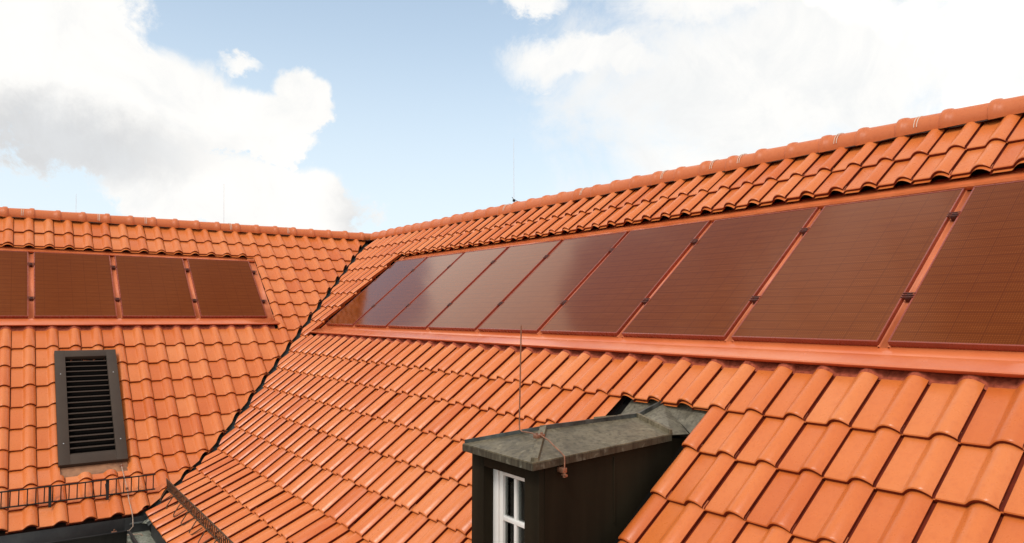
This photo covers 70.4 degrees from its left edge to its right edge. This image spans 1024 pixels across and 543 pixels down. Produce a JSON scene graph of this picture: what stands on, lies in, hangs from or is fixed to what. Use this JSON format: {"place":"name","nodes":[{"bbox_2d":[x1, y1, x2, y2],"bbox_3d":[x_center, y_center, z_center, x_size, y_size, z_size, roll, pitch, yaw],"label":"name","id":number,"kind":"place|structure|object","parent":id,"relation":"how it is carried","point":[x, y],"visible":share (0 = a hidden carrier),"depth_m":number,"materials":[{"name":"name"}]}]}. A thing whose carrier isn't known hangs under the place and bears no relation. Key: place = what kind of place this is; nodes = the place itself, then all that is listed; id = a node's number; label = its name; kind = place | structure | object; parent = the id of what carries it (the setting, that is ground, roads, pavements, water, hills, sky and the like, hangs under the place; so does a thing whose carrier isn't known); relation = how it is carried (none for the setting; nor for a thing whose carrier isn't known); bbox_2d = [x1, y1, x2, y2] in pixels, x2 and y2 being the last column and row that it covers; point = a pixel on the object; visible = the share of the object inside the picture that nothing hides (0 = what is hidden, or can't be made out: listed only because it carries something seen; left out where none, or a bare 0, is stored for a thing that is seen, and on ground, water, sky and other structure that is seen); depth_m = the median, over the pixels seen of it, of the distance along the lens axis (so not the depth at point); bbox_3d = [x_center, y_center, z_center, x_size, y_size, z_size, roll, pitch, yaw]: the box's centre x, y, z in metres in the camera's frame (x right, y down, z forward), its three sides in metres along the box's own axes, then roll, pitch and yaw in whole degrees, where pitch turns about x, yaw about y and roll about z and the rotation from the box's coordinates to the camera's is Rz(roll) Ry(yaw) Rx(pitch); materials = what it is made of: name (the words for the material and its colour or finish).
{"place":"outdoors","nodes":[
{"label":"outdoors","id":0,"kind":"place"},
{"bbox_2d":[0,0,1023,232],"label":"sky","id":1,"kind":"structure","parent":0,"point":[365,116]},
{"label":"ground","id":2,"kind":"structure","parent":0,"visible":0},
{"bbox_2d":[0,95,1023,542],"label":"house","id":3,"kind":"structure","parent":2,"relation":"on","point":[292,417],"depth_m":6.31,"materials":[{"name":"tile"}]},
{"bbox_2d":[0,250,34,317],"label":"solar panel","id":4,"kind":"object","parent":3,"relation":"on","point":[14,297],"visible":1,"depth_m":9.78,"materials":[{"name":"glass"}]},
{"bbox_2d":[34,252,120,317],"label":"solar panel","id":5,"kind":"object","parent":3,"relation":"on","point":[68,285],"visible":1,"depth_m":10.18,"materials":[{"name":"glass"}]},
{"bbox_2d":[0,474,155,508],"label":"snow guard","id":6,"kind":"object","parent":3,"relation":"attached to","point":[51,487],"visible":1,"depth_m":7.53,"materials":[{"name":"black metal"}]},
{"bbox_2d":[54,349,127,477],"bbox_3d":[-5.034,1.654,8.640,0.676,0.126,1.976,3,37,-35],"label":"roof vent","id":7,"kind":"object","parent":3,"relation":"on","point":[91,437],"visible":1,"depth_m":8.59,"materials":[{"name":"metal"}]},
{"bbox_2d":[111,464,142,535],"bbox_3d":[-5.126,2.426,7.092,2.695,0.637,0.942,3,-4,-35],"label":"conductor wire","id":8,"kind":"object","parent":3,"relation":"attached to","point":[126,488],"visible":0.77,"depth_m":7.67,"materials":[{"name":"grey metal"}]},
{"bbox_2d":[114,255,197,317],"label":"solar panel","id":9,"kind":"object","parent":3,"relation":"on","point":[153,287],"visible":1,"depth_m":10.77,"materials":[{"name":"glass"}]},
{"bbox_2d":[160,478,233,542],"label":"snow guard","id":10,"kind":"object","parent":3,"relation":"attached to","point":[209,528],"visible":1,"depth_m":6.88,"materials":[{"name":"metal"}]},
{"bbox_2d":[187,258,266,317],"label":"solar panel","id":11,"kind":"object","parent":3,"relation":"on","point":[225,288],"visible":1,"depth_m":11.36,"materials":[{"name":"glass"}]},
{"bbox_2d":[326,257,426,326],"bbox_3d":[-2.004,0.298,10.791,1.520,0.047,1.058,-45,22,-29],"label":"solar panel","id":12,"kind":"object","parent":3,"relation":"on","point":[370,296],"visible":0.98,"depth_m":10.75,"materials":[{"name":"glass"}]},
{"bbox_2d":[354,253,463,327],"bbox_3d":[-1.395,0.248,9.937,1.520,0.046,1.058,-45,22,-29],"label":"solar panel","id":13,"kind":"object","parent":3,"relation":"on","point":[398,299],"visible":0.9,"depth_m":9.90,"materials":[{"name":"glass"}]},
{"bbox_2d":[388,247,507,328],"bbox_3d":[-0.787,0.198,9.082,1.520,0.047,1.058,-45,22,-28],"label":"solar panel","id":14,"kind":"object","parent":3,"relation":"on","point":[440,295],"visible":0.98,"depth_m":9.04,"materials":[{"name":"glass"}]},
{"bbox_2d":[428,240,561,330],"bbox_3d":[-0.177,0.150,8.229,1.520,0.047,1.058,-45,22,-29],"label":"solar panel","id":15,"kind":"object","parent":3,"relation":"on","point":[485,295],"visible":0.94,"depth_m":8.18,"materials":[{"name":"glass"}]},
{"bbox_2d":[478,232,627,333],"bbox_3d":[0.432,0.102,7.375,1.520,0.046,1.058,-45,22,-29],"label":"solar panel","id":16,"kind":"object","parent":3,"relation":"on","point":[544,291],"visible":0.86,"depth_m":7.33,"materials":[{"name":"glass"}]},
{"bbox_2d":[462,397,707,542],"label":"dormer","id":17,"kind":"object","parent":3,"relation":"on","point":[619,462],"visible":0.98,"depth_m":4.08,"materials":[{"name":"black metal"}]},
{"bbox_2d":[493,469,524,542],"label":"window","id":18,"kind":"structure","parent":17,"relation":"in","point":[508,489],"depth_m":4.13,"materials":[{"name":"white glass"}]},
{"bbox_2d":[519,325,567,477],"bbox_3d":[0.163,0.694,3.997,0.065,0.785,0.471,3,-4,-35],"label":"lightning rod","id":19,"kind":"object","parent":17,"relation":"attached to","point":[562,470],"visible":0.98,"depth_m":4.00,"materials":[{"name":"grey metal"}]},
{"bbox_2d":[540,221,710,336],"bbox_3d":[1.039,0.051,6.520,1.520,0.045,1.058,-45,22,-28],"label":"solar panel","id":20,"kind":"object","parent":3,"relation":"on","point":[614,292],"visible":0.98,"depth_m":6.47,"materials":[{"name":"glass"}]},
{"bbox_2d":[622,207,818,340],"bbox_3d":[1.650,0.004,5.667,1.520,0.046,1.058,-45,22,-29],"label":"solar panel","id":21,"kind":"object","parent":3,"relation":"on","point":[714,283],"visible":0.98,"depth_m":5.61,"materials":[{"name":"glass"}]},
{"bbox_2d":[731,188,964,345],"bbox_3d":[2.258,-0.046,4.812,1.520,0.046,1.058,-45,22,-29],"label":"solar panel","id":22,"kind":"object","parent":3,"relation":"on","point":[847,273],"visible":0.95,"depth_m":4.75,"materials":[{"name":"glass"}]},
{"bbox_2d":[888,180,1023,351],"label":"solar panel","id":23,"kind":"object","parent":3,"relation":"on","point":[969,294],"visible":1,"depth_m":4.05,"materials":[{"name":"glass"}]}
]}

